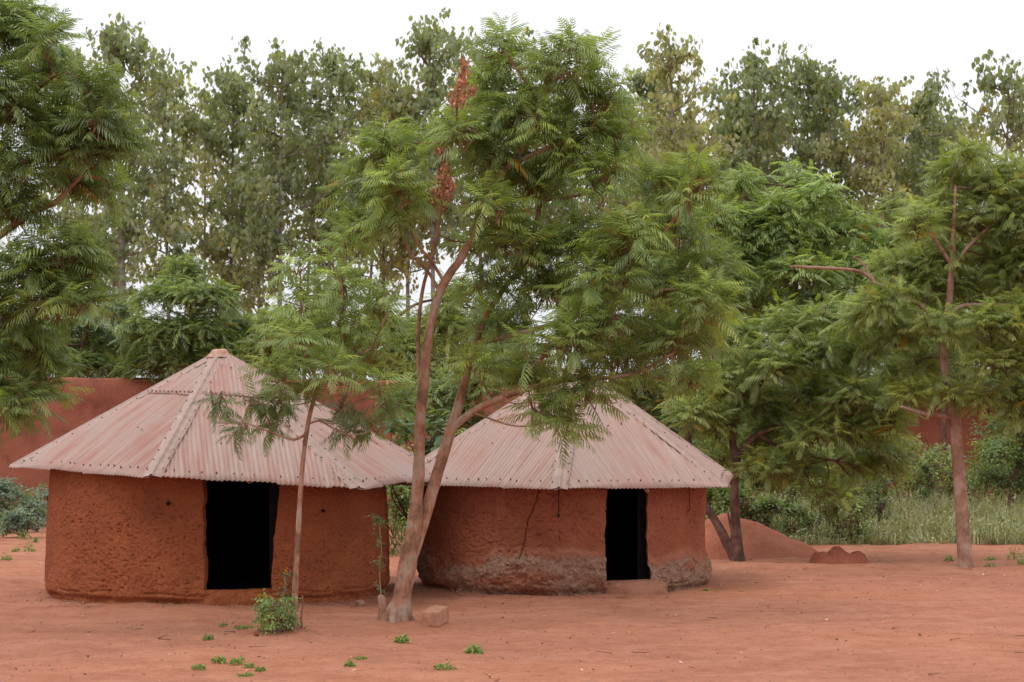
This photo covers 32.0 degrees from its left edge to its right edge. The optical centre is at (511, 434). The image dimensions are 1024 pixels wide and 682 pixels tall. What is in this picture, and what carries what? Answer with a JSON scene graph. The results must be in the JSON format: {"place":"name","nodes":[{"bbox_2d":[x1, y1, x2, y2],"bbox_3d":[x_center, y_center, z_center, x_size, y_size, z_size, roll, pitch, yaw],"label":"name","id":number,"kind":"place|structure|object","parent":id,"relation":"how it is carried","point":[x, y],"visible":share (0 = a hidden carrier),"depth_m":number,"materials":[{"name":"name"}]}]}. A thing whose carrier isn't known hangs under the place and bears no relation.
{"place":"outdoors","nodes":[
{"label":"outdoors","id":0,"kind":"place"},
{"bbox_2d":[0,493,1023,681],"bbox_3d":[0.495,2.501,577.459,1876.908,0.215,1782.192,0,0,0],"label":"ground","id":1,"kind":"structure","parent":0,"point":[805,656],"depth_m":22.68,"materials":[{"name":"soil"}]},
{"bbox_2d":[0,502,46,537],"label":"shrub","id":2,"kind":"object","parent":1,"relation":"on","point":[21,519],"visible":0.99,"depth_m":42.78,"materials":[{"name":"green plant"}]},
{"bbox_2d":[0,476,46,524],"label":"shrub","id":3,"kind":"object","parent":1,"relation":"on","point":[3,483],"visible":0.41,"depth_m":48.69,"materials":[{"name":"green plant"}]},
{"bbox_2d":[16,530,31,539],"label":"weed tuft","id":4,"kind":"object","parent":1,"relation":"on","point":[22,533],"visible":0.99,"depth_m":42.19,"materials":[{"name":"green plant"}]},
{"bbox_2d":[0,505,47,529],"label":"ground cover","id":5,"kind":"object","parent":1,"relation":"on","point":[31,524],"visible":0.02,"depth_m":48.03,"materials":[{"name":"green plant"}]},
{"bbox_2d":[2,481,48,531],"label":"shrub","id":6,"kind":"object","parent":1,"relation":"on","point":[31,504],"visible":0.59,"depth_m":45.82,"materials":[{"name":"green plant"}]},
{"bbox_2d":[23,542,35,551],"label":"weed tuft","id":7,"kind":"object","parent":1,"relation":"on","point":[31,545],"visible":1,"depth_m":37.71,"materials":[{"name":"beige plant"}]},
{"bbox_2d":[0,293,135,377],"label":"neem tree","id":8,"kind":"object","parent":1,"relation":"on","point":[98,360],"visible":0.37,"depth_m":65.44,"materials":[{"name":"green plant"}]},
{"bbox_2d":[7,43,138,304],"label":"teak tree","id":9,"kind":"object","parent":1,"relation":"on","point":[58,214],"visible":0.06,"depth_m":85.88,"materials":[{"name":"green plant"}]},
{"bbox_2d":[0,0,162,457],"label":"neem tree","id":10,"kind":"object","parent":1,"relation":"on","point":[101,144],"visible":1,"depth_m":21.62,"materials":[{"name":"green plant"}]},
{"bbox_2d":[2,314,164,377],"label":"neem tree","id":11,"kind":"object","parent":1,"relation":"on","point":[106,374],"visible":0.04,"depth_m":73.47,"materials":[{"name":"green plant"}]},
{"bbox_2d":[34,81,201,324],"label":"teak tree","id":12,"kind":"object","parent":1,"relation":"on","point":[139,276],"visible":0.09,"depth_m":94.14,"materials":[{"name":"green plant"}]},
{"bbox_2d":[57,12,212,367],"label":"teak tree","id":13,"kind":"object","parent":1,"relation":"on","point":[115,44],"visible":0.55,"depth_m":73.17,"materials":[{"name":"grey plant"}]},
{"bbox_2d":[125,47,217,376],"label":"teak tree","id":14,"kind":"object","parent":1,"relation":"on","point":[172,187],"visible":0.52,"depth_m":79.83,"materials":[{"name":"green plant"}]},
{"bbox_2d":[107,249,285,384],"bbox_3d":[-11.200,-2.110,64.117,6.504,9.381,4.774,0,0,-28],"label":"neem tree","id":15,"kind":"object","parent":1,"relation":"on","point":[224,330],"visible":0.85,"depth_m":63.34,"materials":[{"name":"green plant"}]},
{"bbox_2d":[191,664,205,670],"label":"weed tuft","id":16,"kind":"object","parent":1,"relation":"on","point":[199,666],"visible":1,"depth_m":19.23,"materials":[{"name":"green plant"}]},
{"bbox_2d":[142,77,264,321],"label":"teak tree","id":17,"kind":"object","parent":1,"relation":"on","point":[208,169],"visible":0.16,"depth_m":91.66,"materials":[{"name":"green plant"}]},
{"bbox_2d":[202,634,213,639],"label":"weed tuft","id":18,"kind":"object","parent":1,"relation":"on","point":[205,638],"visible":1,"depth_m":22.07,"materials":[{"name":"green plant"}]},
{"bbox_2d":[211,654,225,663],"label":"weed tuft","id":19,"kind":"object","parent":1,"relation":"on","point":[222,660],"visible":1,"depth_m":19.78,"materials":[{"name":"green plant"}]},
{"bbox_2d":[8,349,430,605],"bbox_3d":[-4.334,0.657,28.361,6.821,4.074,6.454,0,0,0],"label":"mud hut","id":20,"kind":"object","parent":1,"relation":"on","point":[156,494],"visible":0.84,"depth_m":26.52,"materials":[{"name":"soil"}]},
{"bbox_2d":[169,55,293,315],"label":"teak tree","id":21,"kind":"object","parent":1,"relation":"on","point":[236,94],"visible":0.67,"depth_m":81.62,"materials":[{"name":"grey plant"}]},
{"bbox_2d":[229,655,245,664],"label":"weed tuft","id":22,"kind":"object","parent":1,"relation":"on","point":[238,661],"visible":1,"depth_m":19.74,"materials":[{"name":"green plant"}]},
{"bbox_2d":[231,624,252,629],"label":"weed tuft","id":23,"kind":"object","parent":1,"relation":"on","point":[243,626],"visible":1,"depth_m":23.04,"materials":[{"name":"green plant"}]},
{"bbox_2d":[237,671,253,676],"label":"weed tuft","id":24,"kind":"object","parent":1,"relation":"on","point":[250,674],"visible":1,"depth_m":18.63,"materials":[{"name":"green plant"}]},
{"bbox_2d":[242,662,256,667],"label":"weed tuft","id":25,"kind":"object","parent":1,"relation":"on","point":[249,665],"visible":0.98,"depth_m":19.39,"materials":[{"name":"green plant"}]},
{"bbox_2d":[148,316,354,379],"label":"neem tree","id":26,"kind":"object","parent":1,"relation":"on","point":[298,354],"visible":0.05,"depth_m":73.21,"materials":[{"name":"green plant"}]},
{"bbox_2d":[254,666,265,671],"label":"weed tuft","id":27,"kind":"object","parent":1,"relation":"on","point":[260,669],"visible":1,"depth_m":19.10,"materials":[{"name":"green plant"}]},
{"bbox_2d":[206,127,324,315],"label":"teak tree","id":28,"kind":"object","parent":1,"relation":"on","point":[249,299],"visible":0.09,"depth_m":89.79,"materials":[{"name":"green plant"}]},
{"bbox_2d":[249,567,300,633],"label":"shrub","id":29,"kind":"object","parent":1,"relation":"on","point":[276,615],"visible":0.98,"depth_m":22.57,"materials":[{"name":"green plant"}]},
{"bbox_2d":[209,35,344,306],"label":"teak tree","id":30,"kind":"object","parent":1,"relation":"on","point":[263,237],"visible":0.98,"depth_m":77.43,"materials":[{"name":"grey plant"}]},
{"bbox_2d":[235,102,365,378],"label":"teak tree","id":31,"kind":"object","parent":1,"relation":"on","point":[297,235],"visible":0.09,"depth_m":87.47,"materials":[{"name":"green plant"}]},
{"bbox_2d":[298,596,306,628],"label":"dead stem","id":32,"kind":"object","parent":1,"relation":"on","point":[301,618],"visible":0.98,"depth_m":22.83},
{"bbox_2d":[192,210,417,628],"bbox_3d":[-2.671,-0.194,22.713,3.030,5.425,2.160,0,0,0],"label":"neem sapling","id":33,"kind":"object","parent":1,"relation":"on","point":[283,332],"visible":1,"depth_m":22.81,"materials":[{"name":"green plant"}]},
{"bbox_2d":[254,38,385,315],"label":"teak tree","id":34,"kind":"object","parent":1,"relation":"on","point":[331,63],"visible":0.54,"depth_m":80.63,"materials":[{"name":"green plant"}]},
{"bbox_2d":[343,658,355,666],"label":"weed tuft","id":35,"kind":"object","parent":1,"relation":"on","point":[350,664],"visible":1,"depth_m":19.34,"materials":[{"name":"green plant"}]},
{"bbox_2d":[355,599,364,605],"bbox_3d":[-2.251,2.497,26.480,0.145,0.125,0.115,0,0,0],"label":"stone","id":36,"kind":"object","parent":1,"relation":"on","point":[360,602],"visible":1,"depth_m":26.44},
{"bbox_2d":[230,269,500,410],"bbox_3d":[-5.100,-1.536,62.033,9.845,8.350,4.410,0,0,0],"label":"neem tree","id":37,"kind":"object","parent":1,"relation":"on","point":[445,326],"visible":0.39,"depth_m":61.35,"materials":[{"name":"green plant"}]},
{"bbox_2d":[326,76,429,314],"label":"teak tree","id":38,"kind":"object","parent":1,"relation":"on","point":[398,288],"visible":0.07,"depth_m":93.40,"materials":[{"name":"green plant"}]},
{"bbox_2d":[335,52,427,304],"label":"teak tree","id":39,"kind":"object","parent":1,"relation":"on","point":[383,71],"visible":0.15,"depth_m":82.72,"materials":[{"name":"green plant"}]},
{"bbox_2d":[389,515,406,555],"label":"tall grass","id":40,"kind":"structure","parent":1,"relation":"on","point":[392,551],"depth_m":38.58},
{"bbox_2d":[387,491,409,537],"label":"shrub","id":41,"kind":"object","parent":1,"relation":"on","point":[391,527],"visible":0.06,"depth_m":43.97,"materials":[{"name":"green plant"}]},
{"bbox_2d":[386,444,413,537],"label":"shrub","id":42,"kind":"object","parent":1,"relation":"on","point":[404,499],"visible":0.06,"depth_m":38.19,"materials":[{"name":"green plant"}]},
{"bbox_2d":[393,634,410,643],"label":"weed tuft","id":43,"kind":"object","parent":1,"relation":"on","point":[398,640],"visible":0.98,"depth_m":21.61,"materials":[{"name":"green plant"}]},
{"bbox_2d":[344,64,464,321],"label":"teak tree","id":44,"kind":"object","parent":1,"relation":"on","point":[403,254],"visible":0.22,"depth_m":81.36,"materials":[{"name":"green plant"}]},
{"bbox_2d":[377,410,448,518],"bbox_3d":[-1.694,0.543,31.065,1.419,1.953,0.850,0,0,-19],"label":"shrub","id":45,"kind":"object","parent":1,"relation":"on","point":[435,443],"visible":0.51,"depth_m":31.04,"materials":[{"name":"green plant"}]},
{"bbox_2d":[371,7,481,345],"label":"teak tree","id":46,"kind":"object","parent":1,"relation":"on","point":[426,45],"visible":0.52,"depth_m":79.24,"materials":[{"name":"green plant"}]},
{"bbox_2d":[422,605,448,626],"bbox_3d":[-1.006,2.400,23.600,0.250,0.271,0.380,0,0,25],"label":"clay block","id":47,"kind":"object","parent":1,"relation":"on","point":[435,616],"depth_m":23.46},
{"bbox_2d":[319,296,560,381],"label":"neem tree","id":48,"kind":"object","parent":1,"relation":"on","point":[411,320],"visible":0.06,"depth_m":71.60,"materials":[{"name":"green plant"}]},
{"bbox_2d":[432,661,456,670],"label":"weed tuft","id":49,"kind":"object","parent":1,"relation":"on","point":[442,666],"visible":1,"depth_m":19.11,"materials":[{"name":"green plant"}]},
{"bbox_2d":[372,336,545,452],"bbox_3d":[-1.482,-0.179,50.225,4.957,5.562,3.768,0,0,0],"label":"neem tree","id":50,"kind":"object","parent":1,"relation":"on","point":[439,401],"visible":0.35,"depth_m":49.77,"materials":[{"name":"green plant"}]},
{"bbox_2d":[463,643,484,654],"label":"weed tuft","id":51,"kind":"object","parent":1,"relation":"on","point":[476,649],"visible":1,"depth_m":20.53,"materials":[{"name":"green plant"}]},
{"bbox_2d":[426,31,542,302],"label":"teak tree","id":52,"kind":"object","parent":1,"relation":"on","point":[460,190],"visible":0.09,"depth_m":85.78,"materials":[{"name":"green plant"}]},
{"bbox_2d":[1,550,1016,681],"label":"pebbles","id":53,"kind":"object","parent":1,"relation":"on","point":[170,604],"visible":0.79,"depth_m":26.28,"materials":[{"name":"stone"}]},
{"bbox_2d":[0,375,1020,505],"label":"compound wall","id":54,"kind":"structure","parent":1,"relation":"on","point":[107,394],"depth_m":63.50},
{"bbox_2d":[458,81,584,319],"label":"teak tree","id":55,"kind":"object","parent":1,"relation":"on","point":[529,206],"visible":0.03,"depth_m":95.65,"materials":[{"name":"green plant"}]},
{"bbox_2d":[314,11,760,622],"bbox_3d":[0.350,-1.618,23.922,6.220,8.402,3.009,0,0,0],"label":"neem tree","id":56,"kind":"object","parent":1,"relation":"on","point":[388,181],"visible":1,"depth_m":23.76,"materials":[{"name":"green plant"}]},
{"bbox_2d":[499,27,611,364],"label":"teak tree","id":57,"kind":"object","parent":1,"relation":"on","point":[556,213],"visible":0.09,"depth_m":85.21,"materials":[{"name":"green plant"}]},
{"bbox_2d":[392,364,733,595],"bbox_3d":[0.961,0.746,30.077,6.022,3.979,5.570,0,0,33],"label":"mud hut","id":58,"kind":"object","parent":1,"relation":"on","point":[622,510],"visible":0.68,"depth_m":28.27,"materials":[{"name":"soil"}]},
{"bbox_2d":[542,92,664,300],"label":"teak tree","id":59,"kind":"object","parent":1,"relation":"on","point":[602,208],"visible":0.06,"depth_m":93.72,"materials":[{"name":"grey plant"}]},
{"bbox_2d":[589,141,693,378],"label":"teak tree","id":60,"kind":"object","parent":1,"relation":"on","point":[624,203],"visible":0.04,"depth_m":89.21,"materials":[{"name":"green plant"}]},
{"bbox_2d":[620,62,685,221],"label":"teak tree","id":61,"kind":"object","parent":1,"relation":"on","point":[639,77],"visible":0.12,"depth_m":91.27,"materials":[{"name":"green plant"}]},
{"bbox_2d":[540,235,779,454],"bbox_3d":[3.761,-1.221,44.088,6.291,7.629,3.800,0,0,0],"label":"neem tree","id":62,"kind":"object","parent":1,"relation":"on","point":[653,401],"visible":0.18,"depth_m":43.89,"materials":[{"name":"green plant"}]},
{"bbox_2d":[604,100,742,361],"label":"teak tree","id":63,"kind":"object","parent":1,"relation":"on","point":[694,139],"visible":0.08,"depth_m":81.60,"materials":[{"name":"green plant"}]},
{"bbox_2d":[631,21,741,291],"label":"teak tree","id":64,"kind":"object","parent":1,"relation":"on","point":[670,67],"visible":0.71,"depth_m":77.47,"materials":[{"name":"green plant"}]},
{"bbox_2d":[705,484,740,519],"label":"shrub","id":65,"kind":"object","parent":1,"relation":"on","point":[710,498],"visible":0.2,"depth_m":43.66,"materials":[{"name":"green plant"}]},
{"bbox_2d":[692,436,755,500],"bbox_3d":[6.181,1.095,57.868,3.590,2.811,3.296,0,0,0],"label":"shrub","id":66,"kind":"object","parent":1,"relation":"on","point":[706,448],"visible":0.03,"depth_m":57.56,"materials":[{"name":"green plant"}]},
{"bbox_2d":[697,79,777,260],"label":"teak tree","id":67,"kind":"object","parent":1,"relation":"on","point":[714,92],"visible":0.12,"depth_m":87.53,"materials":[{"name":"green plant"}]},
{"bbox_2d":[698,91,780,246],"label":"teak tree","id":68,"kind":"object","parent":1,"relation":"on","point":[757,119],"visible":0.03,"depth_m":88.94,"materials":[{"name":"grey plant"}]},
{"bbox_2d":[711,485,787,531],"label":"shrub","id":69,"kind":"object","parent":1,"relation":"on","point":[761,513],"visible":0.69,"depth_m":41.06,"materials":[{"name":"green plant"}]},
{"bbox_2d":[725,408,778,495],"bbox_3d":[7.761,0.679,62.287,4.063,3.627,3.812,0,0,0],"label":"shrub","id":70,"kind":"object","parent":1,"relation":"on","point":[756,485],"visible":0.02,"depth_m":61.01,"materials":[{"name":"green plant"}]},
{"bbox_2d":[697,37,812,243],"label":"teak tree","id":71,"kind":"object","parent":1,"relation":"on","point":[755,75],"visible":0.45,"depth_m":83.23,"materials":[{"name":"green plant"}]},
{"bbox_2d":[705,513,818,558],"bbox_3d":[4.512,2.174,37.600,6.000,1.049,4.000,0,0,0],"label":"earth mound","id":72,"kind":"object","parent":1,"relation":"on","point":[760,540],"visible":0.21,"depth_m":36.64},
{"bbox_2d":[718,121,816,346],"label":"teak tree","id":73,"kind":"object","parent":1,"relation":"on","point":[782,144],"depth_m":93.05,"materials":[{"name":"green plant"}]},
{"bbox_2d":[743,491,815,537],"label":"shrub","id":74,"kind":"object","parent":1,"relation":"on","point":[794,508],"visible":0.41,"depth_m":42.20,"materials":[{"name":"green plant"}]},
{"bbox_2d":[746,417,832,499],"bbox_3d":[9.317,0.821,59.997,3.446,3.305,4.710,0,0,9],"label":"shrub","id":75,"kind":"object","parent":1,"relation":"on","point":[809,450],"visible":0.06,"depth_m":59.56,"materials":[{"name":"green plant"}]},
{"bbox_2d":[651,286,929,561],"bbox_3d":[5.711,-0.222,35.721,5.876,5.616,3.565,0,0,0],"label":"neem tree","id":76,"kind":"object","parent":1,"relation":"on","point":[788,367],"visible":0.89,"depth_m":35.29,"materials":[{"name":"green plant"}]},
{"bbox_2d":[683,156,918,520],"bbox_3d":[7.407,-2.347,46.106,6.711,9.950,4.581,0,0,0],"label":"neem tree","id":77,"kind":"object","parent":1,"relation":"on","point":[776,229],"visible":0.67,"depth_m":45.67,"materials":[{"name":"green plant"}]},
{"bbox_2d":[746,44,865,352],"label":"teak tree","id":78,"kind":"object","parent":1,"relation":"on","point":[821,87],"visible":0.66,"depth_m":84.69,"materials":[{"name":"green plant"}]},
{"bbox_2d":[783,476,831,534],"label":"shrub","id":79,"kind":"object","parent":1,"relation":"on","point":[793,494],"visible":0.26,"depth_m":43.00,"materials":[{"name":"green plant"}]},
{"bbox_2d":[677,241,964,443],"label":"neem tree","id":80,"kind":"object","parent":1,"relation":"on","point":[877,371],"visible":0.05,"depth_m":69.36,"materials":[{"name":"green plant"}]},
{"bbox_2d":[777,72,894,290],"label":"teak tree","id":81,"kind":"object","parent":1,"relation":"on","point":[821,118],"visible":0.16,"depth_m":86.81,"materials":[{"name":"green plant"}]},
{"bbox_2d":[793,417,881,495],"bbox_3d":[11.184,0.837,62.963,4.206,3.411,3.612,0,0,0],"label":"shrub","id":82,"kind":"object","parent":1,"relation":"on","point":[834,452],"visible":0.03,"depth_m":62.59,"materials":[{"name":"green plant"}]},
{"bbox_2d":[809,546,868,563],"bbox_3d":[6.484,2.451,35.400,1.600,0.478,1.200,0,0,0],"label":"clay heap","id":83,"kind":"object","parent":1,"relation":"on","point":[837,555],"visible":0.47,"depth_m":35.18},
{"bbox_2d":[817,488,876,540],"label":"shrub","id":84,"kind":"object","parent":1,"relation":"on","point":[857,508],"visible":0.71,"depth_m":41.35,"materials":[{"name":"green plant"}]},
{"bbox_2d":[811,454,905,506],"bbox_3d":[9.685,1.453,49.902,2.574,2.150,2.228,0,0,0],"label":"shrub","id":85,"kind":"object","parent":1,"relation":"on","point":[876,489],"visible":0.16,"depth_m":49.82,"materials":[{"name":"green plant"}]},
{"bbox_2d":[705,484,1023,544],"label":"tall grass","id":86,"kind":"structure","parent":1,"relation":"on","point":[997,522],"depth_m":43.00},
{"bbox_2d":[808,115,923,293],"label":"teak tree","id":87,"kind":"object","parent":1,"relation":"on","point":[893,150],"visible":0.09,"depth_m":91.31,"materials":[{"name":"green plant"}]},
{"bbox_2d":[841,472,894,524],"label":"shrub","id":88,"kind":"object","parent":1,"relation":"on","point":[880,507],"visible":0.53,"depth_m":44.21,"materials":[{"name":"green plant"}]},
{"bbox_2d":[816,75,931,253],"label":"teak tree","id":89,"kind":"object","parent":1,"relation":"on","point":[879,101],"visible":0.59,"depth_m":83.38,"materials":[{"name":"green plant"}]},
{"bbox_2d":[829,433,927,496],"bbox_3d":[12.965,1.034,64.150,4.044,2.907,3.771,0,0,0],"label":"shrub","id":90,"kind":"object","parent":1,"relation":"on","point":[913,447],"visible":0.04,"depth_m":63.46,"materials":[{"name":"green plant"}]},
{"bbox_2d":[789,130,1023,567],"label":"neem tree","id":91,"kind":"object","parent":1,"relation":"on","point":[996,254],"visible":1,"depth_m":33.59,"materials":[{"name":"green plant"}]},
{"bbox_2d":[849,99,978,227],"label":"teak tree","id":92,"kind":"object","parent":1,"relation":"on","point":[890,126],"visible":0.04,"depth_m":95.22,"materials":[{"name":"green plant"}]},
{"bbox_2d":[885,442,951,509],"bbox_3d":[12.215,1.358,54.931,2.691,2.309,2.295,0,0,0],"label":"shrub","id":93,"kind":"object","parent":1,"relation":"on","point":[936,463],"visible":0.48,"depth_m":54.66,"materials":[{"name":"green plant"}]},
{"bbox_2d":[874,67,977,327],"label":"teak tree","id":94,"kind":"object","parent":1,"relation":"on","point":[923,107],"visible":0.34,"depth_m":89.35,"materials":[{"name":"green plant"}]},
{"bbox_2d":[912,455,941,509],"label":"shrub","id":95,"kind":"object","parent":1,"relation":"on","point":[927,477],"visible":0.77,"depth_m":51.93,"materials":[{"name":"green plant"}]},
{"bbox_2d":[886,89,969,312],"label":"teak tree","id":96,"kind":"object","parent":1,"relation":"on","point":[936,121],"visible":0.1,"depth_m":92.25,"materials":[{"name":"green plant"}]},
{"bbox_2d":[897,442,974,498],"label":"shrub","id":97,"kind":"object","parent":1,"relation":"on","point":[935,449],"visible":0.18,"depth_m":65.73,"materials":[{"name":"green plant"}]},
{"bbox_2d":[865,188,1023,500],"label":"neem tree","id":98,"kind":"object","parent":1,"relation":"on","point":[890,203],"visible":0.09,"depth_m":58.16,"materials":[{"name":"green plant"}]},
{"bbox_2d":[866,226,1023,489],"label":"neem tree","id":99,"kind":"object","parent":1,"relation":"on","point":[989,411],"visible":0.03,"depth_m":75.81,"materials":[{"name":"green plant"}]},
{"bbox_2d":[889,111,1018,313],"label":"teak tree","id":100,"kind":"object","parent":1,"relation":"on","point":[971,132],"visible":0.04,"depth_m":94.33,"materials":[{"name":"green plant"}]},
{"bbox_2d":[930,443,1023,505],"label":"shrub","id":101,"kind":"object","parent":1,"relation":"on","point":[985,491],"visible":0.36,"depth_m":55.93,"materials":[{"name":"green plant"}]},
{"bbox_2d":[933,49,1023,403],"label":"teak tree","id":102,"kind":"object","parent":1,"relation":"on","point":[1010,115],"visible":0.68,"depth_m":74.19,"materials":[{"name":"green plant"}]},
{"bbox_2d":[964,433,1023,497],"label":"shrub","id":103,"kind":"object","parent":1,"relation":"on","point":[980,448],"visible":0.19,"depth_m":61.32,"materials":[{"name":"green plant"}]},
{"bbox_2d":[965,412,1023,512],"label":"shrub","id":104,"kind":"object","parent":1,"relation":"on","point":[1014,480],"visible":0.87,"depth_m":52.09,"materials":[{"name":"green plant"}]},
{"bbox_2d":[990,94,1023,286],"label":"teak tree","id":105,"kind":"object","parent":1,"relation":"on","point":[1002,145],"visible":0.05,"depth_m":92.31,"materials":[{"name":"green plant"}]},
{"bbox_2d":[1006,545,1021,559],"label":"weed tuft","id":106,"kind":"object","parent":1,"relation":"on","point":[1014,554],"visible":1,"depth_m":36.04,"materials":[{"name":"beige plant"}]},
{"bbox_2d":[0,540,1023,681],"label":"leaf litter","id":107,"kind":"object","parent":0,"point":[919,634],"visible":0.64,"depth_m":22.62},
{"bbox_2d":[0,0,1023,384],"label":"sky","id":108,"kind":"structure","parent":0,"point":[867,39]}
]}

